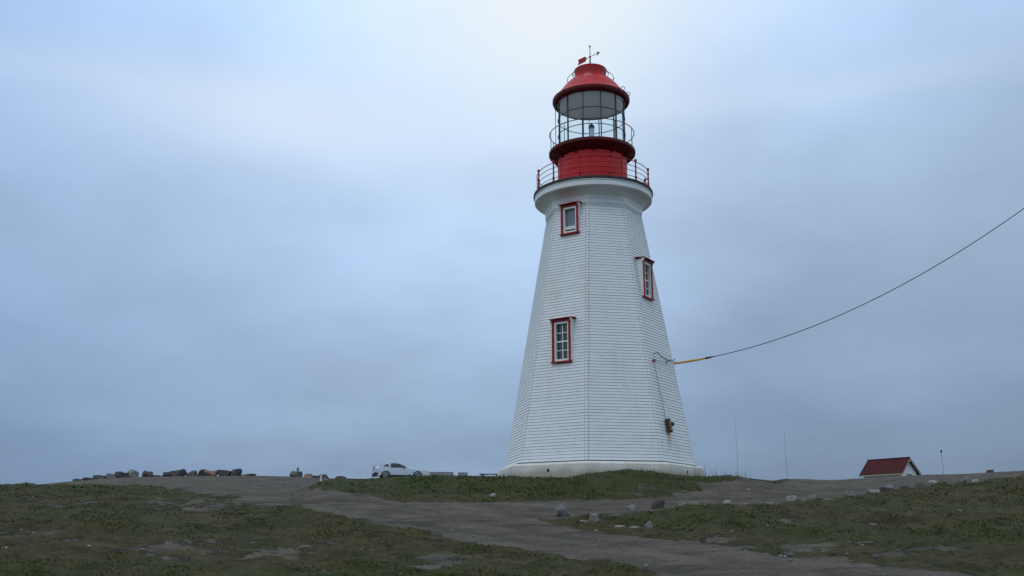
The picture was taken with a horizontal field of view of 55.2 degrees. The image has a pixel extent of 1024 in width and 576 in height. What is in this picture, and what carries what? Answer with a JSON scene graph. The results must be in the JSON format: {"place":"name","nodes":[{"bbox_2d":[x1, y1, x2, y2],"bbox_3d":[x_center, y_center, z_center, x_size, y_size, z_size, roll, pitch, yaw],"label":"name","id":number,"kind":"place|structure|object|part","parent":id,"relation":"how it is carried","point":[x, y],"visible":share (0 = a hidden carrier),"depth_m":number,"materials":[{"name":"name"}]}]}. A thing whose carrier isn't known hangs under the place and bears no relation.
{"place":"outdoors","nodes":[
{"label":"outdoors","id":0,"kind":"place"},
{"bbox_2d":[0,467,1023,575],"bbox_3d":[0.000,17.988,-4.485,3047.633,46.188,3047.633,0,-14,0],"label":"ground","id":1,"kind":"structure","parent":0,"point":[227,563],"depth_m":18.71,"materials":[{"name":"green plant"}]},
{"bbox_2d":[372,463,429,477],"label":"parked car","id":2,"kind":"object","parent":1,"relation":"on","point":[392,469],"visible":0.69,"depth_m":83.42,"materials":[{"name":"silver metal"}]},
{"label":"side window","id":3,"kind":"part","parent":2,"relation":"part of","materials":[{"name":"black glass"}]},
{"bbox_2d":[430,472,453,474],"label":"concrete barrier","id":4,"kind":"object","parent":1,"relation":"on","point":[442,473],"visible":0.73,"depth_m":78.41,"materials":[{"name":"grey concrete"}]},
{"bbox_2d":[458,472,467,475],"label":"concrete barrier","id":5,"kind":"object","parent":1,"relation":"on","point":[462,473],"visible":0.77,"depth_m":78.50,"materials":[{"name":"grey concrete"}]},
{"bbox_2d":[588,513,598,522],"bbox_3d":[1.900,5.408,22.789,0.262,0.327,0.172,-1,-14,2],"label":"rock","id":6,"kind":"object","parent":1,"relation":"on","point":[594,517],"visible":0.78,"depth_m":22.73,"materials":[{"name":"grey stone"}]},
{"bbox_2d":[498,45,703,477],"bbox_3d":[3.490,-1.302,41.549,7.705,19.810,7.705,3,-14,-11],"label":"lighthouse","id":7,"kind":"object","parent":1,"relation":"on","point":[596,297],"visible":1,"depth_m":38.73,"materials":[{"name":"paint"}]},
{"bbox_2d":[549,316,575,363],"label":"window","id":8,"kind":"structure","parent":7,"relation":"in","point":[563,327],"depth_m":38.16,"materials":[{"name":"red paint"}]},
{"bbox_2d":[558,201,583,235],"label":"window","id":9,"kind":"structure","parent":7,"relation":"in","point":[570,212],"depth_m":40.14,"materials":[{"name":"red paint"}]},
{"bbox_2d":[634,256,654,300],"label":"window","id":10,"kind":"structure","parent":7,"relation":"in","point":[644,264],"depth_m":39.73,"materials":[{"name":"red paint"}]},
{"bbox_2d":[673,208,1023,363],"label":"power cable","id":11,"kind":"object","parent":7,"relation":"attached to","point":[687,361],"visible":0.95,"depth_m":36.55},
{"bbox_2d":[643,521,652,526],"bbox_3d":[2.860,4.987,20.466,0.190,0.223,0.169,5,-15,-19],"label":"rock","id":12,"kind":"object","parent":1,"relation":"on","point":[649,524],"visible":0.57,"depth_m":20.42,"materials":[{"name":"grey stone"}]},
{"bbox_2d":[722,500,730,504],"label":"rock","id":13,"kind":"object","parent":1,"relation":"on","point":[726,502],"visible":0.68,"depth_m":26.21,"materials":[{"name":"grey stone"}]},
{"bbox_2d":[785,495,797,501],"bbox_3d":[7.674,5.850,26.825,0.362,0.342,0.218,3,-14,-11],"label":"rock","id":14,"kind":"object","parent":1,"relation":"on","point":[791,498],"visible":0.54,"depth_m":26.81,"materials":[{"name":"grey stone"}]},
{"bbox_2d":[808,494,817,499],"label":"rock","id":15,"kind":"object","parent":1,"relation":"on","point":[813,497],"visible":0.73,"depth_m":27.99,"materials":[{"name":"grey stone"}]},
{"bbox_2d":[867,489,879,492],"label":"rock","id":16,"kind":"object","parent":1,"relation":"on","point":[873,490],"visible":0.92,"depth_m":29.41,"materials":[{"name":"grey stone"}]},
{"bbox_2d":[880,485,893,489],"bbox_3d":[11.512,6.172,30.113,0.410,0.208,0.333,-11,-16,8],"label":"rock","id":17,"kind":"object","parent":1,"relation":"on","point":[885,487],"visible":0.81,"depth_m":30.03,"materials":[{"name":"grey stone"}]},
{"bbox_2d":[859,457,921,477],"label":"house","id":18,"kind":"structure","parent":1,"relation":"on","point":[891,467],"depth_m":108.46,"materials":[{"name":"red"}]},
{"bbox_2d":[914,483,925,486],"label":"rock","id":19,"kind":"object","parent":1,"relation":"on","point":[918,484],"visible":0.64,"depth_m":31.38,"materials":[{"name":"grey stone"}]},
{"bbox_2d":[927,480,937,484],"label":"rock","id":20,"kind":"object","parent":1,"relation":"on","point":[931,482],"visible":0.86,"depth_m":31.93,"materials":[{"name":"grey stone"}]},
{"bbox_2d":[961,477,969,483],"bbox_3d":[15.529,6.668,33.439,0.346,0.327,0.285,-34,-18,3],"label":"rock","id":21,"kind":"object","parent":1,"relation":"on","point":[966,480],"visible":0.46,"depth_m":33.38,"materials":[{"name":"grey stone"}]},
{"bbox_2d":[0,471,1023,575],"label":"gravel road","id":22,"kind":"structure","parent":0,"point":[697,559],"depth_m":24.01,"materials":[{"name":"grey gravel"}]},
{"bbox_2d":[93,475,105,478],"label":"boulder","id":23,"kind":"object","parent":22,"relation":"on","point":[98,476],"visible":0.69,"depth_m":76.08,"materials":[{"name":"grey stone"}]},
{"bbox_2d":[106,473,115,477],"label":"boulder","id":24,"kind":"object","parent":22,"relation":"on","point":[110,475],"visible":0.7,"depth_m":76.45,"materials":[{"name":"grey stone"}]},
{"bbox_2d":[115,471,123,477],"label":"boulder","id":25,"kind":"object","parent":22,"relation":"on","point":[118,474],"visible":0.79,"depth_m":76.70,"materials":[{"name":"grey stone"}]},
{"bbox_2d":[128,469,138,476],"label":"boulder","id":26,"kind":"object","parent":22,"relation":"on","point":[133,473],"visible":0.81,"depth_m":77.06,"materials":[{"name":"grey stone"}]},
{"bbox_2d":[142,471,152,476],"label":"boulder","id":27,"kind":"object","parent":22,"relation":"on","point":[147,473],"visible":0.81,"depth_m":77.45,"materials":[{"name":"stone"}]},
{"bbox_2d":[162,472,170,476],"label":"boulder","id":28,"kind":"object","parent":22,"relation":"on","point":[166,474],"visible":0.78,"depth_m":77.91,"materials":[{"name":"grey stone"}]},
{"bbox_2d":[169,469,186,476],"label":"boulder","id":29,"kind":"object","parent":22,"relation":"on","point":[182,472],"visible":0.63,"depth_m":78.05,"materials":[{"name":"grey stone"}]},
{"bbox_2d":[186,470,196,475],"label":"boulder","id":30,"kind":"object","parent":22,"relation":"on","point":[193,473],"visible":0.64,"depth_m":78.49,"materials":[{"name":"grey stone"}]},
{"bbox_2d":[197,469,205,475],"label":"boulder","id":31,"kind":"object","parent":22,"relation":"on","point":[201,473],"visible":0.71,"depth_m":78.76,"materials":[{"name":"grey stone"}]},
{"bbox_2d":[204,470,217,475],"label":"boulder","id":32,"kind":"object","parent":22,"relation":"on","point":[210,473],"visible":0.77,"depth_m":78.86,"materials":[{"name":"brown stone"}]},
{"bbox_2d":[216,470,230,475],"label":"boulder","id":33,"kind":"object","parent":22,"relation":"on","point":[223,472],"visible":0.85,"depth_m":79.04,"materials":[{"name":"grey stone"}]},
{"bbox_2d":[229,468,241,475],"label":"boulder","id":34,"kind":"object","parent":22,"relation":"on","point":[236,472],"visible":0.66,"depth_m":79.50,"materials":[{"name":"grey stone"}]},
{"bbox_2d":[240,474,256,475],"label":"boulder","id":35,"kind":"object","parent":22,"relation":"on","point":[248,475],"visible":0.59,"depth_m":79.55,"materials":[{"name":"grey stone"}]},
{"bbox_2d":[289,471,302,476],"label":"boulder","id":36,"kind":"object","parent":22,"relation":"on","point":[296,473],"visible":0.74,"depth_m":80.52,"materials":[{"name":"grey stone"}]},
{"bbox_2d":[20,476,999,575],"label":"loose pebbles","id":37,"kind":"object","parent":22,"relation":"on","point":[781,555],"visible":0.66,"depth_m":17.68,"materials":[{"name":"stone"}]},
{"bbox_2d":[555,505,569,516],"bbox_3d":[1.260,5.595,24.374,0.361,0.377,0.275,4,-14,-15],"label":"rock","id":38,"kind":"object","parent":22,"relation":"on","point":[560,510],"visible":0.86,"depth_m":24.29,"materials":[{"name":"grey stone"}]},
{"bbox_2d":[626,504,635,509],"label":"rock","id":39,"kind":"object","parent":22,"relation":"on","point":[631,507],"visible":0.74,"depth_m":26.32,"materials":[{"name":"grey stone"}]},
{"bbox_2d":[651,499,664,508],"bbox_3d":[3.950,5.897,26.470,0.378,0.356,0.258,-1,-14,4],"label":"rock","id":40,"kind":"object","parent":22,"relation":"on","point":[658,504],"visible":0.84,"depth_m":26.37,"materials":[{"name":"grey stone"}]},
{"bbox_2d":[687,501,699,504],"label":"rock","id":41,"kind":"object","parent":22,"relation":"on","point":[694,502],"visible":0.37,"depth_m":26.82,"materials":[{"name":"grey stone"}]},
{"bbox_2d":[844,491,855,496],"bbox_3d":[9.906,6.080,28.684,0.355,0.252,0.250,-6,-15,21],"label":"rock","id":42,"kind":"object","parent":22,"relation":"on","point":[850,493],"visible":0.76,"depth_m":28.61,"materials":[{"name":"grey stone"}]},
{"bbox_2d":[0,0,1023,483],"label":"sky","id":43,"kind":"structure","parent":0,"point":[259,237],"materials":[{"name":"blue"}]}
]}

